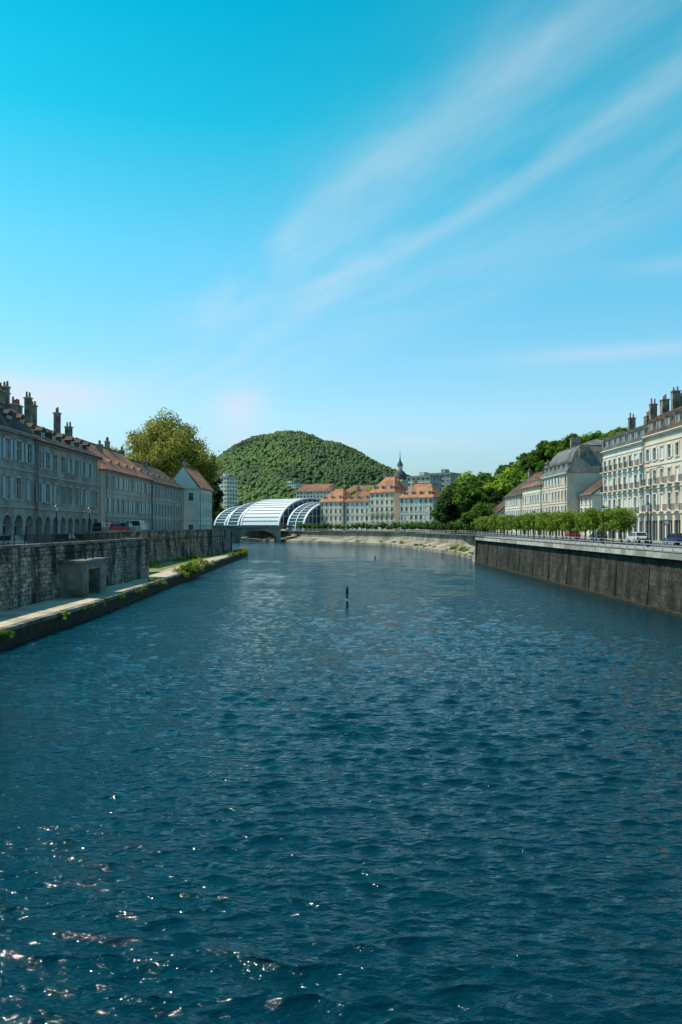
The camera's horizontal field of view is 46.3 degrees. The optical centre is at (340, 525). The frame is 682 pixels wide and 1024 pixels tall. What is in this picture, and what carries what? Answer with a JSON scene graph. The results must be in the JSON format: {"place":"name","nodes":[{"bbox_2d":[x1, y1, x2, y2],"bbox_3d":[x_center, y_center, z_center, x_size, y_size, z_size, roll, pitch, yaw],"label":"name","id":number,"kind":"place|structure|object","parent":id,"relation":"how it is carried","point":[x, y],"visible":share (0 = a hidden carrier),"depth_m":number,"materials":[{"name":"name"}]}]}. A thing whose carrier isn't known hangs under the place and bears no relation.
{"place":"outdoors","nodes":[
{"label":"outdoors","id":0,"kind":"place"},
{"bbox_2d":[0,552,247,649],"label":"towpath","id":1,"kind":"structure","parent":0,"point":[27,622],"depth_m":68.27,"materials":[{"name":"concrete"}]},
{"bbox_2d":[59,560,105,597],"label":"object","id":2,"kind":"object","parent":1,"relation":"on","point":[79,580],"visible":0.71,"depth_m":74.50,"materials":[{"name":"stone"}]},
{"bbox_2d":[58,557,107,562],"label":"cap","id":3,"kind":"object","parent":2,"relation":"on","point":[86,560],"visible":0.79,"depth_m":76.64,"materials":[{"name":"stone"}]},
{"bbox_2d":[149,553,224,574],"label":"grass verge","id":4,"kind":"object","parent":1,"relation":"on","point":[160,567],"depth_m":137.63,"materials":[{"name":"plant"}]},
{"bbox_2d":[295,483,337,498],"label":"red roofed block","id":5,"kind":"structure","parent":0,"point":[320,491],"depth_m":633.91,"materials":[{"name":"tile"}]},
{"bbox_2d":[0,531,680,557],"bbox_3d":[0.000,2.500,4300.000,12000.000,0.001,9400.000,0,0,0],"label":"ground","id":6,"kind":"structure","parent":0,"point":[448,533],"depth_m":126.18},
{"bbox_2d":[0,381,37,543],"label":"arcaded townhouse","id":7,"kind":"structure","parent":6,"relation":"on","point":[18,436],"depth_m":89.40,"materials":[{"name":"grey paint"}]},
{"bbox_2d":[5,438,29,499],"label":"windows","id":8,"kind":"structure","parent":7,"relation":"in","point":[6,440],"depth_m":86.42,"materials":[{"name":"grey glass"}]},
{"bbox_2d":[10,392,101,542],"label":"arcaded townhouse","id":9,"kind":"structure","parent":6,"relation":"on","point":[67,469],"depth_m":103.73,"materials":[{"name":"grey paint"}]},
{"bbox_2d":[38,451,95,506],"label":"windows","id":10,"kind":"structure","parent":9,"relation":"in","point":[38,451],"depth_m":103.63,"materials":[{"name":"grey glass"}]},
{"bbox_2d":[0,540,148,611],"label":"masonry","id":11,"kind":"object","parent":6,"relation":"on","point":[38,577],"visible":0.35,"depth_m":72.99,"materials":[{"name":"stone"}]},
{"bbox_2d":[8,541,128,609],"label":"pilasters","id":12,"kind":"object","parent":11,"relation":"attached to","point":[13,573],"visible":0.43,"depth_m":64.57,"materials":[{"name":"stone"}]},
{"bbox_2d":[0,538,148,548],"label":"coping","id":13,"kind":"object","parent":11,"relation":"on","point":[59,543],"visible":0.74,"depth_m":76.76,"materials":[{"name":"stone"}]},
{"bbox_2d":[0,532,123,545],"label":"iron railing","id":14,"kind":"object","parent":13,"relation":"on","point":[30,538],"visible":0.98,"depth_m":74.55,"materials":[{"name":"metal"}]},
{"bbox_2d":[98,470,150,529],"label":"walls","id":15,"kind":"structure","parent":6,"relation":"on","point":[103,496],"depth_m":137.31,"materials":[{"name":"beige paint"}]},
{"bbox_2d":[75,437,153,480],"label":"roof","id":16,"kind":"structure","parent":15,"relation":"on","point":[113,456],"depth_m":143.24,"materials":[{"name":"brown tile"}]},
{"bbox_2d":[104,470,151,529],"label":"trim","id":17,"kind":"structure","parent":15,"relation":"attached to","point":[127,499],"depth_m":142.21,"materials":[{"name":"stone"}]},
{"bbox_2d":[105,477,150,529],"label":"shutters","id":18,"kind":"object","parent":15,"relation":"attached to","point":[120,483],"visible":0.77,"depth_m":146.23,"materials":[{"name":"wood"}]},
{"bbox_2d":[112,476,148,522],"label":"windows","id":19,"kind":"structure","parent":15,"relation":"attached to","point":[127,501],"depth_m":142.44,"materials":[{"name":"grey glass"}]},
{"bbox_2d":[84,530,231,562],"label":"masonry","id":20,"kind":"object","parent":6,"relation":"on","point":[167,546],"visible":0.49,"depth_m":160.29,"materials":[{"name":"stone"}]},
{"bbox_2d":[83,529,232,532],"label":"coping","id":21,"kind":"object","parent":20,"relation":"on","point":[150,530],"visible":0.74,"depth_m":135.16,"materials":[{"name":"stone"}]},
{"bbox_2d":[153,484,182,529],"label":"walls","id":22,"kind":"structure","parent":6,"relation":"on","point":[169,504],"depth_m":175.51,"materials":[{"name":"beige paint"}]},
{"bbox_2d":[129,459,184,489],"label":"roof","id":23,"kind":"structure","parent":22,"relation":"on","point":[157,471],"depth_m":175.40,"materials":[{"name":"brown ceramic"}]},
{"bbox_2d":[153,486,177,529],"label":"shutters","id":24,"kind":"object","parent":22,"relation":"attached to","point":[170,511],"visible":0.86,"depth_m":174.04,"materials":[{"name":"wood"}]},
{"bbox_2d":[152,483,182,529],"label":"trim","id":25,"kind":"structure","parent":22,"relation":"attached to","point":[167,506],"depth_m":174.34,"materials":[{"name":"stone"}]},
{"bbox_2d":[122,407,225,484],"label":"plane tree","id":26,"kind":"object","parent":6,"relation":"on","point":[153,443],"visible":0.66,"depth_m":225.73,"materials":[{"name":"green plant"}]},
{"bbox_2d":[173,467,211,528],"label":"walls","id":27,"kind":"structure","parent":6,"relation":"on","point":[183,478],"depth_m":193.11,"materials":[{"name":"white paint"}]},
{"bbox_2d":[171,465,213,490],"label":"roof","id":28,"kind":"structure","parent":27,"relation":"on","point":[198,478],"depth_m":199.47,"materials":[{"name":"orange ceramic"}]},
{"bbox_2d":[185,493,210,528],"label":"shutters","id":29,"kind":"object","parent":27,"relation":"attached to","point":[186,499],"visible":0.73,"depth_m":195.42,"materials":[{"name":"wood"}]},
{"bbox_2d":[184,488,212,528],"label":"trim","id":30,"kind":"structure","parent":27,"relation":"attached to","point":[201,504],"depth_m":200.25,"materials":[{"name":"stone"}]},
{"bbox_2d":[205,455,223,517],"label":"cedar tree","id":31,"kind":"object","parent":6,"relation":"on","point":[217,498],"visible":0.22,"depth_m":242.79,"materials":[{"name":"green plant"}]},
{"bbox_2d":[215,473,237,508],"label":"apartment block","id":32,"kind":"structure","parent":6,"relation":"on","point":[228,485],"depth_m":596.56,"materials":[{"name":"white paint"}]},
{"bbox_2d":[243,499,284,521],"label":"shell","id":33,"kind":"object","parent":6,"relation":"on","point":[265,510],"visible":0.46,"depth_m":426.05},
{"bbox_2d":[214,498,321,530],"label":"ribs","id":34,"kind":"object","parent":6,"relation":"on","point":[229,516],"visible":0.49,"depth_m":426.21,"materials":[{"name":"metal"}]},
{"bbox_2d":[216,503,319,529],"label":"glazing","id":35,"kind":"structure","parent":6,"relation":"on","point":[235,516],"depth_m":436.32,"materials":[{"name":"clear glass"}]},
{"bbox_2d":[242,498,301,524],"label":"panels","id":36,"kind":"object","parent":6,"relation":"on","point":[286,502],"visible":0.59,"depth_m":425.01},
{"bbox_2d":[226,499,319,530],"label":"end glazing","id":37,"kind":"structure","parent":6,"relation":"on","point":[309,517],"depth_m":414.55,"materials":[{"name":"glass"}]},
{"bbox_2d":[319,484,351,531],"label":"riverside hotel","id":38,"kind":"structure","parent":6,"relation":"on","point":[333,503],"depth_m":409.86,"materials":[{"name":"beige paint"}]},
{"bbox_2d":[344,484,376,531],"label":"riverside hotel","id":39,"kind":"structure","parent":6,"relation":"on","point":[357,506],"depth_m":401.56,"materials":[{"name":"white paint"}]},
{"bbox_2d":[370,492,402,530],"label":"walls","id":40,"kind":"structure","parent":6,"relation":"on","point":[379,505],"depth_m":365.58,"materials":[{"name":"beige paint"}]},
{"bbox_2d":[371,493,392,529],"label":"windows","id":41,"kind":"structure","parent":40,"relation":"attached to","point":[382,509],"depth_m":366.59,"materials":[{"name":"grey glass"}]},
{"bbox_2d":[369,476,408,492],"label":"roof","id":42,"kind":"structure","parent":40,"relation":"on","point":[387,482],"depth_m":368.15,"materials":[{"name":"tile"}]},
{"bbox_2d":[394,458,408,487],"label":"clock tower","id":43,"kind":"structure","parent":6,"relation":"on","point":[403,479],"depth_m":384.63,"materials":[{"name":"beige paint"}]},
{"bbox_2d":[399,498,442,532],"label":"walls","id":44,"kind":"structure","parent":6,"relation":"on","point":[428,504],"depth_m":348.08,"materials":[{"name":"white paint"}]},
{"bbox_2d":[399,498,431,529],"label":"trim","id":45,"kind":"structure","parent":44,"relation":"attached to","point":[412,509],"depth_m":349.99,"materials":[{"name":"stone"}]},
{"bbox_2d":[401,499,431,529],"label":"windows","id":46,"kind":"structure","parent":44,"relation":"attached to","point":[415,509],"depth_m":349.42,"materials":[{"name":"grey glass"}]},
{"bbox_2d":[399,483,441,497],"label":"roof","id":47,"kind":"structure","parent":44,"relation":"on","point":[424,487],"depth_m":350.96,"materials":[{"name":"tile"}]},
{"bbox_2d":[407,472,441,490],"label":"apartment block","id":48,"kind":"structure","parent":6,"relation":"on","point":[426,477],"depth_m":447.74,"materials":[{"name":"paint"}]},
{"bbox_2d":[429,469,461,489],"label":"apartment block","id":49,"kind":"structure","parent":6,"relation":"on","point":[448,478],"depth_m":464.75,"materials":[{"name":"grey paint"}]},
{"bbox_2d":[436,487,459,532],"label":"park tree","id":50,"kind":"object","parent":6,"relation":"on","point":[449,510],"visible":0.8,"depth_m":260.19,"materials":[{"name":"green plant"}]},
{"bbox_2d":[435,482,460,532],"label":"park tree","id":51,"kind":"object","parent":6,"relation":"on","point":[446,490],"visible":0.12,"depth_m":268.08,"materials":[{"name":"green plant"}]},
{"bbox_2d":[460,510,478,533],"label":"quayside tree","id":52,"kind":"object","parent":6,"relation":"on","point":[469,517],"visible":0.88,"depth_m":234.95,"materials":[{"name":"green plant"}]},
{"bbox_2d":[451,481,488,532],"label":"park tree","id":53,"kind":"object","parent":6,"relation":"on","point":[468,496],"visible":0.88,"depth_m":254.89,"materials":[{"name":"green plant"}]},
{"bbox_2d":[456,472,494,532],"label":"park tree","id":54,"kind":"object","parent":6,"relation":"on","point":[484,478],"visible":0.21,"depth_m":267.83,"materials":[{"name":"green plant"}]},
{"bbox_2d":[485,491,504,509],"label":"park tree","id":55,"kind":"object","parent":6,"relation":"on","point":[497,498],"visible":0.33,"depth_m":252.55,"materials":[{"name":"green plant"}]},
{"bbox_2d":[483,477,514,504],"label":"park tree","id":56,"kind":"object","parent":6,"relation":"on","point":[498,485],"visible":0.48,"depth_m":258.68,"materials":[{"name":"green plant"}]},
{"bbox_2d":[495,466,527,484],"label":"park tree","id":57,"kind":"object","parent":6,"relation":"on","point":[508,474],"visible":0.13,"depth_m":277.75,"materials":[{"name":"green plant"}]},
{"bbox_2d":[505,496,520,533],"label":"walls","id":58,"kind":"structure","parent":6,"relation":"on","point":[517,505],"depth_m":218.49,"materials":[{"name":"white paint"}]},
{"bbox_2d":[503,471,544,497],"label":"roof","id":59,"kind":"structure","parent":58,"relation":"on","point":[516,491],"depth_m":223.28,"materials":[{"name":"brown ceramic"}]},
{"bbox_2d":[520,459,549,534],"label":"quay townhouse","id":60,"kind":"structure","parent":6,"relation":"on","point":[531,496],"depth_m":201.81,"materials":[{"name":"beige paint"}]},
{"bbox_2d":[538,510,557,539],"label":"pollard lime tree","id":61,"kind":"object","parent":6,"relation":"on","point":[545,516],"visible":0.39,"depth_m":137.94,"materials":[{"name":"green plant"}]},
{"bbox_2d":[542,472,600,535],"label":"walls","id":62,"kind":"structure","parent":6,"relation":"on","point":[577,483],"depth_m":169.00,"materials":[{"name":"paint"}]},
{"bbox_2d":[540,472,567,511],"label":"trim","id":63,"kind":"structure","parent":62,"relation":"attached to","point":[552,476],"depth_m":178.85,"materials":[{"name":"stone"}]},
{"bbox_2d":[542,477,566,512],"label":"shutters","id":64,"kind":"object","parent":62,"relation":"attached to","point":[549,493],"visible":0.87,"depth_m":179.59,"materials":[{"name":"wood"}]},
{"bbox_2d":[542,439,602,477],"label":"roof","id":65,"kind":"structure","parent":62,"relation":"on","point":[592,463],"depth_m":170.36,"materials":[{"name":"metal"}]},
{"bbox_2d":[544,460,570,473],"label":"dormers","id":66,"kind":"object","parent":65,"relation":"attached to","point":[556,466],"visible":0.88,"depth_m":177.67,"materials":[{"name":"stone"}]},
{"bbox_2d":[570,436,605,457],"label":"chimneys","id":67,"kind":"object","parent":65,"relation":"on","point":[584,452],"visible":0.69,"depth_m":170.04,"materials":[{"name":"stone"}]},
{"bbox_2d":[562,509,586,541],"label":"pollard lime tree","id":68,"kind":"object","parent":6,"relation":"on","point":[568,514],"visible":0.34,"depth_m":122.31,"materials":[{"name":"green plant"}]},
{"bbox_2d":[579,510,599,542],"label":"pollard lime tree","id":69,"kind":"object","parent":6,"relation":"on","point":[586,519],"visible":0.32,"depth_m":114.67,"materials":[{"name":"green plant"}]},
{"bbox_2d":[580,489,602,536],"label":"walls","id":70,"kind":"structure","parent":6,"relation":"on","point":[596,500],"depth_m":160.10,"materials":[{"name":"white paint"}]},
{"bbox_2d":[577,478,602,496],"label":"roof","id":71,"kind":"structure","parent":70,"relation":"on","point":[594,487],"depth_m":164.72,"materials":[{"name":"brown ceramic"}]},
{"bbox_2d":[585,506,606,542],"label":"pollard lime tree","id":72,"kind":"object","parent":6,"relation":"on","point":[594,522],"visible":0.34,"depth_m":110.68,"materials":[{"name":"green plant"}]},
{"bbox_2d":[597,505,626,543],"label":"pollard lime tree","id":73,"kind":"object","parent":6,"relation":"on","point":[600,513],"visible":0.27,"depth_m":106.60,"materials":[{"name":"green plant"}]},
{"bbox_2d":[604,507,638,544],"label":"pollard lime tree","id":74,"kind":"object","parent":6,"relation":"on","point":[620,521],"visible":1,"depth_m":102.41,"materials":[{"name":"green plant"}]},
{"bbox_2d":[603,442,644,538],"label":"walls","id":75,"kind":"structure","parent":6,"relation":"on","point":[627,449],"depth_m":134.42,"materials":[{"name":"white paint"}]},
{"bbox_2d":[602,452,642,509],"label":"shutters","id":76,"kind":"object","parent":75,"relation":"attached to","point":[629,482],"visible":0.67,"depth_m":135.12,"materials":[{"name":"wood"}]},
{"bbox_2d":[600,440,644,515],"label":"trim","id":77,"kind":"structure","parent":75,"relation":"attached to","point":[623,446],"depth_m":134.88,"materials":[{"name":"stone"}]},
{"bbox_2d":[600,459,642,513],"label":"balconies","id":78,"kind":"structure","parent":77,"relation":"attached to","point":[616,469],"depth_m":133.01,"materials":[{"name":"stone"}]},
{"bbox_2d":[605,455,642,538],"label":"windows","id":79,"kind":"structure","parent":75,"relation":"attached to","point":[619,489],"depth_m":136.56,"materials":[{"name":"grey glass"}]},
{"bbox_2d":[603,423,648,450],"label":"roof","id":80,"kind":"structure","parent":75,"relation":"on","point":[632,440],"depth_m":135.04,"materials":[{"name":"stone"}]},
{"bbox_2d":[605,426,647,446],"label":"dormers","id":81,"kind":"object","parent":80,"relation":"attached to","point":[635,432],"visible":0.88,"depth_m":135.58,"materials":[{"name":"stone"}]},
{"bbox_2d":[627,392,681,429],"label":"chimneys","id":82,"kind":"object","parent":80,"relation":"on","point":[651,413],"visible":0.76,"depth_m":133.65,"materials":[{"name":"stone"}]},
{"bbox_2d":[645,429,681,540],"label":"walls","id":83,"kind":"structure","parent":6,"relation":"on","point":[674,517],"depth_m":117.85,"materials":[{"name":"paint"}]},
{"bbox_2d":[644,444,678,509],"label":"shutters","id":84,"kind":"object","parent":83,"relation":"attached to","point":[651,459],"visible":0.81,"depth_m":120.64,"materials":[{"name":"wood"}]},
{"bbox_2d":[642,425,681,513],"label":"trim","id":85,"kind":"structure","parent":83,"relation":"attached to","point":[663,432],"depth_m":117.87,"materials":[{"name":"stone"}]},
{"bbox_2d":[641,474,681,512],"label":"balconies","id":86,"kind":"structure","parent":85,"relation":"attached to","point":[671,481],"depth_m":117.22,"materials":[{"name":"stone"}]},
{"bbox_2d":[643,406,681,436],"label":"roof","id":87,"kind":"structure","parent":83,"relation":"on","point":[664,426],"depth_m":119.11,"materials":[{"name":"brown ceramic"}]},
{"bbox_2d":[648,410,681,430],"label":"dormers","id":88,"kind":"object","parent":87,"relation":"attached to","point":[668,417],"visible":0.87,"depth_m":118.05,"materials":[{"name":"stone"}]},
{"bbox_2d":[670,386,680,409],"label":"chimneys","id":89,"kind":"object","parent":87,"relation":"on","point":[675,399],"visible":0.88,"depth_m":124.60,"materials":[{"name":"stone"}]},
{"bbox_2d":[648,442,678,532],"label":"windows","id":90,"kind":"structure","parent":83,"relation":"attached to","point":[669,480],"depth_m":116.95,"materials":[{"name":"grey glass"}]},
{"bbox_2d":[649,520,680,540],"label":"shopfronts","id":91,"kind":"object","parent":83,"relation":"attached to","point":[655,530],"visible":0.52,"depth_m":119.87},
{"bbox_2d":[0,541,681,1023],"bbox_3d":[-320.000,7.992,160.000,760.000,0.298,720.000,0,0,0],"label":"river water","id":92,"kind":"structure","parent":0,"point":[268,783],"depth_m":23.06,"materials":[{"name":"blue liquid"}]},
{"bbox_2d":[475,540,681,612],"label":"masonry","id":93,"kind":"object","parent":92,"relation":"in","point":[665,585],"visible":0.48,"depth_m":92.17,"materials":[{"name":"concrete"}]},
{"bbox_2d":[487,541,650,604],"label":"pilaster strips","id":94,"kind":"object","parent":93,"relation":"attached to","point":[588,571],"visible":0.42,"depth_m":96.14,"materials":[{"name":"concrete"}]},
{"bbox_2d":[474,562,681,617],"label":"footing","id":95,"kind":"object","parent":93,"relation":"attached to","point":[661,610],"visible":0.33,"depth_m":90.74,"materials":[{"name":"concrete"}]},
{"bbox_2d":[475,537,681,559],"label":"cornice","id":96,"kind":"structure","parent":93,"relation":"on","point":[667,555],"depth_m":91.50,"materials":[{"name":"stone"}]},
{"bbox_2d":[476,532,681,552],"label":"steel railing","id":97,"kind":"object","parent":96,"relation":"on","point":[569,539],"visible":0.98,"depth_m":98.69,"materials":[{"name":"metal"}]},
{"bbox_2d":[0,0,681,534],"label":"sky","id":98,"kind":"structure","parent":0,"point":[433,236],"materials":[{"name":"blue"}]},
{"bbox_2d":[240,536,474,558],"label":"riverbank","id":99,"kind":"structure","parent":0,"point":[440,547],"depth_m":327.46,"materials":[{"name":"beige gravel"}]},
{"bbox_2d":[212,525,292,541],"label":"stone arch bridge","id":100,"kind":"structure","parent":99,"relation":"on","point":[240,531],"depth_m":390.75,"materials":[{"name":"grey stone"}]},
{"bbox_2d":[243,531,475,544],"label":"quay wall","id":101,"kind":"structure","parent":0,"point":[468,540],"depth_m":335.48,"materials":[{"name":"beige stone"}]},
{"bbox_2d":[290,531,485,536],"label":"coping","id":102,"kind":"object","parent":101,"relation":"on","point":[393,532],"visible":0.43,"depth_m":328.09,"materials":[{"name":"stone"}]},
{"bbox_2d":[437,519,489,532],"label":"hillside","id":103,"kind":"structure","parent":0,"point":[461,530],"depth_m":308.32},
{"bbox_2d":[470,502,496,533],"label":"park tree","id":104,"kind":"object","parent":103,"relation":"on","point":[481,509],"visible":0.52,"depth_m":243.74,"materials":[{"name":"green plant"}]},
{"bbox_2d":[494,426,627,476],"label":"hillside trees","id":105,"kind":"object","parent":103,"relation":"on","point":[534,461],"visible":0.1,"depth_m":366.28,"materials":[{"name":"green plant"}]},
{"bbox_2d":[436,532,681,548],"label":"road","id":106,"kind":"structure","parent":0,"point":[645,544],"depth_m":125.68,"materials":[{"name":"asphalt"}]},
{"bbox_2d":[626,532,646,542],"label":"parked car","id":107,"kind":"object","parent":106,"relation":"on","point":[637,536],"visible":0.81,"depth_m":115.50,"materials":[{"name":"white paint"}]},
{"bbox_2d":[663,533,681,544],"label":"parked car","id":108,"kind":"object","parent":106,"relation":"on","point":[677,537],"visible":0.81,"depth_m":99.69,"materials":[{"name":"blue paint"}]},
{"bbox_2d":[487,537,681,552],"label":"pavement","id":109,"kind":"structure","parent":0,"point":[625,547],"depth_m":95.03,"materials":[{"name":"concrete"}]},
{"bbox_3d":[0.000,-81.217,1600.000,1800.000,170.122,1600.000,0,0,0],"label":"hill","id":110,"kind":"structure","parent":0,"visible":0},
{"bbox_2d":[210,430,409,505],"bbox_3d":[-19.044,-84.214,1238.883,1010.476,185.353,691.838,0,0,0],"label":"hill forest","id":111,"kind":"object","parent":110,"relation":"on","point":[285,456],"visible":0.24,"depth_m":1198.85,"materials":[{"name":"green plant"}]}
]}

